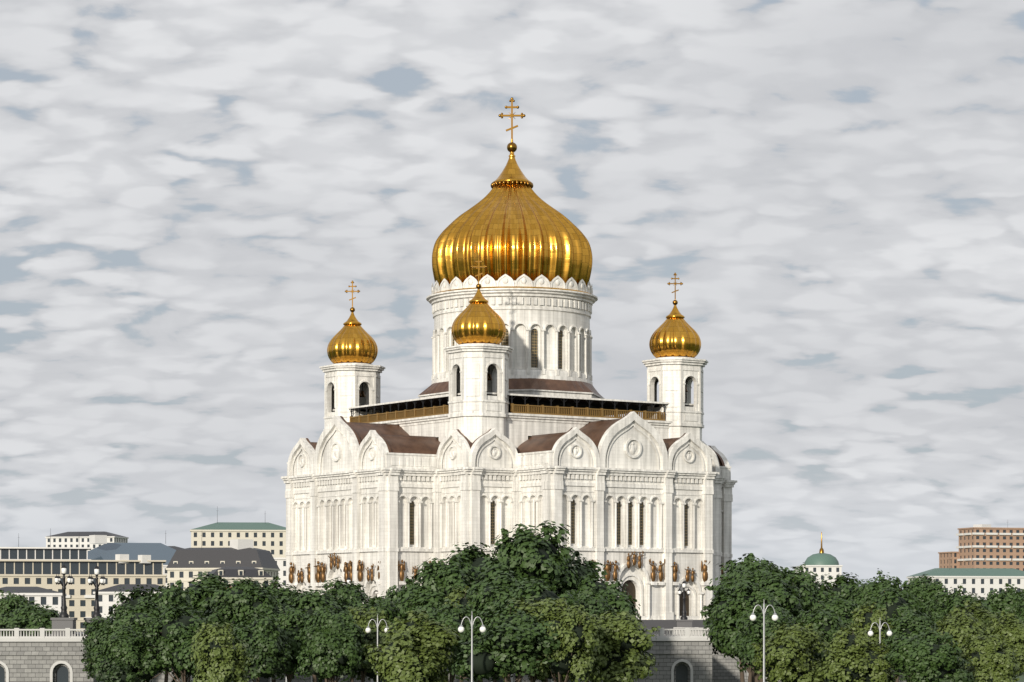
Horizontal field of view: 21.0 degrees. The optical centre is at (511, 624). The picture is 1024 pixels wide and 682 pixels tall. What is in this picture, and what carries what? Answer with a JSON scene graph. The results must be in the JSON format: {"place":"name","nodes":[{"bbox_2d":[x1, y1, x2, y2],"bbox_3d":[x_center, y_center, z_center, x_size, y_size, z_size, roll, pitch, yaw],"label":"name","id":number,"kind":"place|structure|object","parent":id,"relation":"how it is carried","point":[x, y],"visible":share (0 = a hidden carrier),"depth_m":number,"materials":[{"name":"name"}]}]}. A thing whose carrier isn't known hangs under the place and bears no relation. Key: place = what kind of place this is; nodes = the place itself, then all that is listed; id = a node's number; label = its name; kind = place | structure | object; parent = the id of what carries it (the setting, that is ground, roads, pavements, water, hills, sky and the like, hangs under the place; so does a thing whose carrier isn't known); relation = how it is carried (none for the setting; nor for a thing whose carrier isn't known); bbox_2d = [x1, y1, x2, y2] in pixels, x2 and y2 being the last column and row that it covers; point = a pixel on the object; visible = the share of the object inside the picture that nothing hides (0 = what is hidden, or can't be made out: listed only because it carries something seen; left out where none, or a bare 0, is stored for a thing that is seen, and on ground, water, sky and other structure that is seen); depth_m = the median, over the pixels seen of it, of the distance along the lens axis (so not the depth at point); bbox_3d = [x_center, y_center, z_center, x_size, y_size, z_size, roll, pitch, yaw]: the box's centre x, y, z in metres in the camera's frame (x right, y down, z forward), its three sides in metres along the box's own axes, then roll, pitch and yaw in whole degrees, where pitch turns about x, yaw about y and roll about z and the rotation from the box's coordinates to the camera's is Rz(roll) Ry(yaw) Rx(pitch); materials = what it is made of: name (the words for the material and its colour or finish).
{"place":"outdoors","nodes":[
{"label":"outdoors","id":0,"kind":"place"},
{"bbox_2d":[88,564,105,617],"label":"street lamp","id":1,"kind":"object","parent":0,"point":[96,613],"visible":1,"depth_m":361.79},
{"bbox_2d":[18,520,948,559],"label":"iron roof clutter","id":2,"kind":"object","parent":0,"point":[50,537],"visible":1,"depth_m":934.96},
{"bbox_2d":[89,524,990,562],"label":"plaster roof clutter","id":3,"kind":"object","parent":2,"relation":"on","point":[238,544],"visible":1,"depth_m":903.66,"materials":[{"name":"paint"}]},
{"bbox_2d":[0,0,1023,588],"label":"sky","id":4,"kind":"structure","parent":0,"point":[193,193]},
{"bbox_2d":[639,620,708,633],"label":"cathedral granite","id":5,"kind":"object","parent":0,"point":[664,624],"depth_m":508.24,"materials":[{"name":"stone"}]},
{"bbox_2d":[938,552,958,567],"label":"building","id":6,"kind":"structure","parent":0,"point":[942,558],"depth_m":1312.95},
{"bbox_2d":[1013,672,1023,681],"bbox_3d":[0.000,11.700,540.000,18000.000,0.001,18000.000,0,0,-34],"label":"ground grass","id":7,"kind":"structure","parent":0,"point":[1021,677],"depth_m":600.70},
{"bbox_2d":[0,590,33,619],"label":"tree","id":8,"kind":"object","parent":7,"relation":"on","point":[7,605],"visible":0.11,"depth_m":417.08,"materials":[{"name":"green plant"}]},
{"bbox_2d":[0,597,60,635],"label":"tree","id":9,"kind":"object","parent":7,"relation":"on","point":[27,616],"visible":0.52,"depth_m":397.13,"materials":[{"name":"green plant"}]},
{"bbox_2d":[0,593,66,614],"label":"building","id":10,"kind":"structure","parent":7,"relation":"on","point":[49,598],"depth_m":650.57,"materials":[{"name":"paint"}]},
{"bbox_2d":[0,587,61,592],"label":"roof","id":11,"kind":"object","parent":10,"relation":"on","point":[28,589],"visible":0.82,"depth_m":652.57,"materials":[{"name":"grey"}]},
{"bbox_2d":[0,547,91,559],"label":"hotel penthouse plaster","id":12,"kind":"object","parent":7,"relation":"on","point":[52,548],"visible":0.06,"depth_m":931.37,"materials":[{"name":"paint"}]},
{"bbox_2d":[1,549,86,558],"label":"windows","id":13,"kind":"structure","parent":12,"relation":"on","point":[48,553],"depth_m":932.56,"materials":[{"name":"grey"}]},
{"bbox_2d":[0,560,166,628],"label":"building","id":14,"kind":"structure","parent":7,"relation":"on","point":[77,597],"depth_m":900.90,"materials":[{"name":"paint"}]},
{"bbox_2d":[0,561,162,627],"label":"windows","id":15,"kind":"structure","parent":14,"relation":"on","point":[102,566],"depth_m":901.87,"materials":[{"name":"grey"}]},
{"bbox_2d":[45,536,128,550],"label":"building","id":16,"kind":"structure","parent":7,"relation":"on","point":[74,543],"depth_m":1401.05,"materials":[{"name":"paint"}]},
{"bbox_2d":[46,531,124,536],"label":"roof","id":17,"kind":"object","parent":16,"relation":"on","point":[67,534],"visible":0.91,"depth_m":1404.23,"materials":[{"name":"grey"}]},
{"bbox_2d":[81,614,122,668],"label":"tree","id":18,"kind":"object","parent":7,"relation":"on","point":[95,628],"visible":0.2,"depth_m":328.73,"materials":[{"name":"green plant"}]},
{"bbox_2d":[81,625,166,681],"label":"tree","id":19,"kind":"object","parent":7,"relation":"on","point":[119,660],"visible":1,"depth_m":298.22,"materials":[{"name":"green plant"}]},
{"bbox_2d":[93,592,160,619],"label":"building","id":20,"kind":"structure","parent":7,"relation":"on","point":[105,603],"depth_m":780.50,"materials":[{"name":"paint"}]},
{"bbox_2d":[94,584,164,591],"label":"roof","id":21,"kind":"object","parent":20,"relation":"on","point":[116,588],"visible":0.59,"depth_m":782.89,"materials":[{"name":"grey"}]},
{"bbox_2d":[108,585,154,620],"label":"tree","id":22,"kind":"object","parent":7,"relation":"on","point":[138,595],"visible":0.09,"depth_m":344.67,"materials":[{"name":"green plant"}]},
{"bbox_2d":[98,602,193,681],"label":"tree","id":23,"kind":"object","parent":7,"relation":"on","point":[144,615],"visible":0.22,"depth_m":319.25,"materials":[{"name":"green plant"}]},
{"bbox_2d":[163,565,167,586],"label":"building wall","id":24,"kind":"structure","parent":7,"relation":"on","point":[164,567],"depth_m":1011.73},
{"bbox_2d":[88,543,175,564],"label":"roof","id":25,"kind":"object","parent":24,"relation":"on","point":[155,551],"visible":0.5,"depth_m":1020.24,"materials":[{"name":"blue"}]},
{"bbox_2d":[137,580,203,681],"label":"tree","id":26,"kind":"object","parent":7,"relation":"on","point":[171,595],"visible":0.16,"depth_m":329.46,"materials":[{"name":"green plant"}]},
{"bbox_2d":[137,604,208,681],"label":"tree","id":27,"kind":"object","parent":7,"relation":"on","point":[170,637],"visible":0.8,"depth_m":298.26,"materials":[{"name":"green plant"}]},
{"bbox_2d":[161,571,236,616],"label":"tree","id":28,"kind":"object","parent":7,"relation":"on","point":[203,590],"visible":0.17,"depth_m":342.78,"materials":[{"name":"green plant"}]},
{"bbox_2d":[187,621,252,681],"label":"tree","id":29,"kind":"object","parent":7,"relation":"on","point":[219,655],"visible":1,"depth_m":278.04,"materials":[{"name":"green plant"}]},
{"bbox_2d":[166,561,279,589],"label":"building","id":30,"kind":"structure","parent":7,"relation":"on","point":[186,579],"depth_m":851.81,"materials":[{"name":"paint"}]},
{"bbox_2d":[166,547,278,568],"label":"mansard roof","id":31,"kind":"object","parent":30,"relation":"on","point":[230,557],"visible":0.9,"depth_m":851.57,"materials":[{"name":"grey"}]},
{"bbox_2d":[190,530,285,557],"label":"building","id":32,"kind":"structure","parent":7,"relation":"on","point":[259,539],"depth_m":1100.08,"materials":[{"name":"paint"}]},
{"bbox_2d":[190,522,285,529],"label":"roof","id":33,"kind":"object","parent":32,"relation":"on","point":[243,526],"visible":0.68,"depth_m":1104.16,"materials":[{"name":"green"}]},
{"bbox_2d":[194,532,282,554],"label":"windows","id":34,"kind":"structure","parent":32,"relation":"on","point":[238,535],"depth_m":1100.34,"materials":[{"name":"grey"}]},
{"bbox_2d":[201,576,281,641],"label":"tree","id":35,"kind":"object","parent":7,"relation":"on","point":[238,602],"visible":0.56,"depth_m":333.29,"materials":[{"name":"green plant"}]},
{"bbox_2d":[218,570,272,586],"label":"building","id":36,"kind":"structure","parent":7,"relation":"on","point":[261,580],"depth_m":790.86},
{"bbox_2d":[210,567,270,576],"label":"dark roof","id":37,"kind":"object","parent":36,"relation":"on","point":[233,571],"visible":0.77,"depth_m":791.66,"materials":[{"name":"grey"}]},
{"bbox_2d":[232,610,292,681],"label":"tree","id":38,"kind":"object","parent":7,"relation":"on","point":[268,651],"visible":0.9,"depth_m":303.43,"materials":[{"name":"green plant"}]},
{"bbox_2d":[255,573,300,681],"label":"tree","id":39,"kind":"object","parent":7,"relation":"on","point":[282,592],"visible":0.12,"depth_m":349.39,"materials":[{"name":"green plant"}]},
{"bbox_2d":[266,604,309,681],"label":"tree","id":40,"kind":"object","parent":7,"relation":"on","point":[292,622],"visible":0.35,"depth_m":312.44,"materials":[{"name":"green plant"}]},
{"bbox_2d":[277,586,351,681],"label":"tree","id":41,"kind":"object","parent":7,"relation":"on","point":[310,601],"visible":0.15,"depth_m":337.77,"materials":[{"name":"green plant"}]},
{"bbox_2d":[294,604,364,681],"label":"tree","id":42,"kind":"object","parent":7,"relation":"on","point":[351,650],"visible":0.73,"depth_m":297.88,"materials":[{"name":"green plant"}]},
{"bbox_2d":[294,609,368,681],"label":"tree","id":43,"kind":"object","parent":7,"relation":"on","point":[335,627],"visible":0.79,"depth_m":298.08,"materials":[{"name":"green plant"}]},
{"bbox_2d":[322,578,374,681],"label":"tree","id":44,"kind":"object","parent":7,"relation":"on","point":[351,594],"visible":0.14,"depth_m":345.41,"materials":[{"name":"green plant"}]},
{"bbox_2d":[345,605,394,681],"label":"tree","id":45,"kind":"object","parent":7,"relation":"on","point":[362,616],"visible":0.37,"depth_m":308.77,"materials":[{"name":"green plant"}]},
{"bbox_2d":[348,594,401,631],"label":"tree","id":46,"kind":"object","parent":7,"relation":"on","point":[378,604],"visible":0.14,"depth_m":328.26,"materials":[{"name":"green plant"}]},
{"bbox_2d":[374,578,418,617],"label":"tree","id":47,"kind":"object","parent":7,"relation":"on","point":[394,594],"visible":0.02,"depth_m":338.00,"materials":[{"name":"green plant"}]},
{"bbox_2d":[363,608,460,681],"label":"tree","id":48,"kind":"object","parent":7,"relation":"on","point":[416,650],"visible":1,"depth_m":272.04,"materials":[{"name":"green plant"}]},
{"bbox_2d":[393,555,477,632],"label":"tree","id":49,"kind":"object","parent":7,"relation":"on","point":[439,579],"visible":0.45,"depth_m":322.71,"materials":[{"name":"green plant"}]},
{"bbox_2d":[418,596,480,681],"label":"tree","id":50,"kind":"object","parent":7,"relation":"on","point":[450,616],"visible":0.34,"depth_m":282.59,"materials":[{"name":"green plant"}]},
{"bbox_2d":[0,641,905,681],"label":"embankment wall","id":51,"kind":"structure","parent":7,"relation":"on","point":[29,661],"depth_m":366.00,"materials":[{"name":"stone"}]},
{"bbox_2d":[0,664,687,681],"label":"arched openings","id":52,"kind":"object","parent":51,"relation":"attached to","point":[681,673],"visible":0.12,"depth_m":366.90,"materials":[{"name":"grey"}]},
{"bbox_2d":[0,627,709,681],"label":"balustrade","id":53,"kind":"object","parent":51,"relation":"attached to","point":[689,634],"visible":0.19,"depth_m":350.13,"materials":[{"name":"stone"}]},
{"bbox_2d":[76,631,676,635],"bbox_3d":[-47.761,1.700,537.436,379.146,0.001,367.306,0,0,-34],"label":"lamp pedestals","id":54,"kind":"object","parent":53,"relation":"on","point":[652,634],"visible":0.14,"depth_m":477.12,"materials":[{"name":"grey"}]},
{"bbox_2d":[50,618,76,635],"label":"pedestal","id":55,"kind":"object","parent":54,"relation":"on","point":[60,623],"visible":0.69,"depth_m":354.65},
{"bbox_2d":[55,565,72,617],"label":"street lamp","id":56,"kind":"object","parent":55,"relation":"on","point":[63,613],"visible":1,"depth_m":355.77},
{"bbox_2d":[281,274,736,619],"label":"cathedral","id":57,"kind":"structure","parent":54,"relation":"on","point":[348,497],"depth_m":510.65,"materials":[{"name":"stone"}]},
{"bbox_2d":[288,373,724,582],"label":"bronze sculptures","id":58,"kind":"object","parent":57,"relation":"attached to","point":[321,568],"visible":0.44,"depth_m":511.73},
{"bbox_2d":[350,403,664,422],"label":"balustrade","id":59,"kind":"object","parent":57,"relation":"attached to","point":[416,412],"visible":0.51,"depth_m":519.55,"materials":[{"name":"metal"}]},
{"bbox_2d":[332,329,691,545],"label":"windows","id":60,"kind":"structure","parent":57,"relation":"in","point":[583,403],"depth_m":523.08,"materials":[{"name":"glass"}]},
{"bbox_2d":[327,97,700,363],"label":"domes","id":61,"kind":"structure","parent":57,"relation":"on","point":[512,224],"depth_m":529.67,"materials":[{"name":"metal"}]},
{"bbox_2d":[341,580,688,615],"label":"doors","id":62,"kind":"structure","parent":57,"relation":"in","point":[630,589],"depth_m":509.51,"materials":[{"name":"wood"}]},
{"bbox_2d":[306,378,724,465],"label":"roof","id":63,"kind":"structure","parent":57,"relation":"on","point":[396,438],"depth_m":514.50,"materials":[{"name":"metal"}]},
{"bbox_2d":[447,542,493,681],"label":"tree","id":64,"kind":"object","parent":7,"relation":"on","point":[475,556],"visible":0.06,"depth_m":344.06,"materials":[{"name":"green plant"}]},
{"bbox_2d":[443,584,506,681],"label":"tree","id":65,"kind":"object","parent":7,"relation":"on","point":[457,595],"visible":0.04,"depth_m":309.36,"materials":[{"name":"green plant"}]},
{"bbox_2d":[459,571,526,681],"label":"tree","id":66,"kind":"object","parent":7,"relation":"on","point":[504,583],"visible":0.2,"depth_m":298.16,"materials":[{"name":"green plant"}]},
{"bbox_2d":[447,600,560,681],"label":"tree","id":67,"kind":"object","parent":7,"relation":"on","point":[507,642],"visible":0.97,"depth_m":265.83,"materials":[{"name":"green plant"}]},
{"bbox_2d":[463,520,579,681],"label":"tree","id":68,"kind":"object","parent":7,"relation":"on","point":[522,554],"visible":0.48,"depth_m":327.39,"materials":[{"name":"green plant"}]},
{"bbox_2d":[479,576,587,681],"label":"tree","id":69,"kind":"object","parent":7,"relation":"on","point":[535,587],"visible":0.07,"depth_m":294.27,"materials":[{"name":"green plant"}]},
{"bbox_2d":[484,596,584,681],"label":"tree","id":70,"kind":"object","parent":7,"relation":"on","point":[534,607],"visible":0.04,"depth_m":284.57,"materials":[{"name":"green plant"}]},
{"bbox_2d":[530,595,603,681],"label":"tree","id":71,"kind":"object","parent":7,"relation":"on","point":[577,629],"visible":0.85,"depth_m":268.57,"materials":[{"name":"green plant"}]},
{"bbox_2d":[568,589,613,681],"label":"tree","id":72,"kind":"object","parent":7,"relation":"on","point":[592,605],"visible":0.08,"depth_m":297.54,"materials":[{"name":"green plant"}]},
{"bbox_2d":[562,551,619,681],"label":"tree","id":73,"kind":"object","parent":7,"relation":"on","point":[584,567],"visible":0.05,"depth_m":336.85,"materials":[{"name":"green plant"}]},
{"bbox_2d":[564,570,645,680],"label":"tree","id":74,"kind":"object","parent":7,"relation":"on","point":[616,600],"visible":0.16,"depth_m":330.28,"materials":[{"name":"green plant"}]},
{"bbox_2d":[585,609,660,681],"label":"tree","id":75,"kind":"object","parent":7,"relation":"on","point":[625,640],"visible":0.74,"depth_m":277.40,"materials":[{"name":"green plant"}]},
{"bbox_2d":[702,576,772,681],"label":"tree","id":76,"kind":"object","parent":7,"relation":"on","point":[708,622],"visible":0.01,"depth_m":369.41,"materials":[{"name":"green plant"}]},
{"bbox_2d":[700,580,782,681],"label":"tree","id":77,"kind":"object","parent":7,"relation":"on","point":[730,608],"visible":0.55,"depth_m":337.08,"materials":[{"name":"green plant"}]},
{"bbox_2d":[704,553,799,681],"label":"tree","id":78,"kind":"object","parent":7,"relation":"on","point":[729,568],"visible":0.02,"depth_m":419.35,"materials":[{"name":"green plant"}]},
{"bbox_2d":[717,553,793,681],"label":"tree","id":79,"kind":"object","parent":7,"relation":"on","point":[755,565],"visible":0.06,"depth_m":398.35,"materials":[{"name":"green plant"}]},
{"bbox_2d":[715,567,804,681],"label":"tree","id":80,"kind":"object","parent":7,"relation":"on","point":[788,599],"visible":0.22,"depth_m":378.30,"materials":[{"name":"green plant"}]},
{"bbox_2d":[729,604,794,672],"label":"tree","id":81,"kind":"object","parent":7,"relation":"on","point":[752,632],"visible":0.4,"depth_m":327.57,"materials":[{"name":"green plant"}]},
{"bbox_2d":[751,622,829,681],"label":"tree","id":82,"kind":"object","parent":7,"relation":"on","point":[789,653],"visible":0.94,"depth_m":288.33,"materials":[{"name":"green plant"}]},
{"bbox_2d":[780,562,841,617],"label":"tree","id":83,"kind":"object","parent":7,"relation":"on","point":[811,593],"visible":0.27,"depth_m":407.17,"materials":[{"name":"green plant"}]},
{"bbox_2d":[789,607,844,669],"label":"tree","id":84,"kind":"object","parent":7,"relation":"on","point":[825,623],"visible":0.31,"depth_m":342.42,"materials":[{"name":"green plant"}]},
{"bbox_2d":[794,565,842,587],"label":"building","id":85,"kind":"structure","parent":7,"relation":"on","point":[833,573],"depth_m":1200.00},
{"bbox_2d":[810,594,860,629],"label":"tree","id":86,"kind":"object","parent":7,"relation":"on","point":[842,609],"visible":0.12,"depth_m":372.40,"materials":[{"name":"green plant"}]},
{"bbox_2d":[819,572,864,603],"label":"tree","id":87,"kind":"object","parent":7,"relation":"on","point":[845,587],"visible":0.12,"depth_m":429.80,"materials":[{"name":"green plant"}]},
{"bbox_2d":[813,623,897,681],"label":"tree","id":88,"kind":"object","parent":7,"relation":"on","point":[855,657],"visible":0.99,"depth_m":283.49,"materials":[{"name":"green plant"}]},
{"bbox_2d":[847,601,909,681],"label":"tree","id":89,"kind":"object","parent":7,"relation":"on","point":[863,619],"visible":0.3,"depth_m":333.70,"materials":[{"name":"green plant"}]},
{"bbox_2d":[849,568,914,609],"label":"tree","id":90,"kind":"object","parent":7,"relation":"on","point":[862,593],"visible":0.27,"depth_m":417.41,"materials":[{"name":"green plant"}]},
{"bbox_2d":[862,586,937,681],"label":"tree","id":91,"kind":"object","parent":7,"relation":"on","point":[890,602],"visible":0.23,"depth_m":377.79,"materials":[{"name":"green plant"}]},
{"bbox_2d":[876,609,935,681],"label":"tree","id":92,"kind":"object","parent":7,"relation":"on","point":[910,625],"visible":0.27,"depth_m":327.69,"materials":[{"name":"green plant"}]},
{"bbox_2d":[901,574,948,617],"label":"tree","id":93,"kind":"object","parent":7,"relation":"on","point":[923,590],"visible":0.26,"depth_m":438.20,"materials":[{"name":"green plant"}]},
{"bbox_2d":[884,625,978,681],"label":"tree","id":94,"kind":"object","parent":7,"relation":"on","point":[930,657],"visible":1,"depth_m":277.88,"materials":[{"name":"green plant"}]},
{"bbox_2d":[924,608,991,673],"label":"tree","id":95,"kind":"object","parent":7,"relation":"on","point":[962,628],"visible":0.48,"depth_m":322.84,"materials":[{"name":"green plant"}]},
{"bbox_2d":[925,583,991,623],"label":"tree","id":96,"kind":"object","parent":7,"relation":"on","point":[950,601],"visible":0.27,"depth_m":429.55,"materials":[{"name":"green plant"}]},
{"bbox_2d":[906,576,1023,599],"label":"building","id":97,"kind":"structure","parent":7,"relation":"on","point":[977,585],"depth_m":999.93,"materials":[{"name":"paint"}]},
{"bbox_2d":[907,568,1023,576],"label":"roof","id":98,"kind":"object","parent":97,"relation":"on","point":[974,572],"visible":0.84,"depth_m":1003.72,"materials":[{"name":"green"}]},
{"bbox_2d":[935,598,1004,630],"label":"tree","id":99,"kind":"object","parent":7,"relation":"on","point":[985,615],"visible":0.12,"depth_m":358.08,"materials":[{"name":"green plant"}]},
{"bbox_2d":[958,633,1022,681],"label":"tree","id":100,"kind":"object","parent":7,"relation":"on","point":[993,659],"visible":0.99,"depth_m":283.25,"materials":[{"name":"green plant"}]},
{"bbox_2d":[958,527,1023,570],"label":"building","id":101,"kind":"structure","parent":7,"relation":"on","point":[994,541],"depth_m":1299.35,"materials":[{"name":"brick"}]},
{"bbox_2d":[956,532,1023,560],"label":"balconies","id":102,"kind":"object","parent":101,"relation":"on","point":[990,546],"visible":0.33,"depth_m":1298.75,"materials":[{"name":"concrete"}]},
{"bbox_2d":[960,530,1023,570],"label":"windows","id":103,"kind":"structure","parent":101,"relation":"in","point":[997,544],"depth_m":1300.01,"materials":[{"name":"glass"}]},
{"bbox_2d":[980,583,1023,616],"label":"tree","id":104,"kind":"object","parent":7,"relation":"on","point":[1002,601],"visible":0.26,"depth_m":447.21,"materials":[{"name":"green plant"}]},
{"bbox_2d":[986,608,1023,680],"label":"tree","id":105,"kind":"object","parent":7,"relation":"on","point":[1010,628],"visible":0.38,"depth_m":333.00,"materials":[{"name":"green plant"}]},
{"label":"dark roof of domed building body","id":106,"kind":"object","parent":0,"visible":0},
{"bbox_2d":[804,553,838,564],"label":"dome","id":107,"kind":"structure","parent":106,"relation":"on","point":[821,559],"depth_m":1214.44,"materials":[{"name":"green"}]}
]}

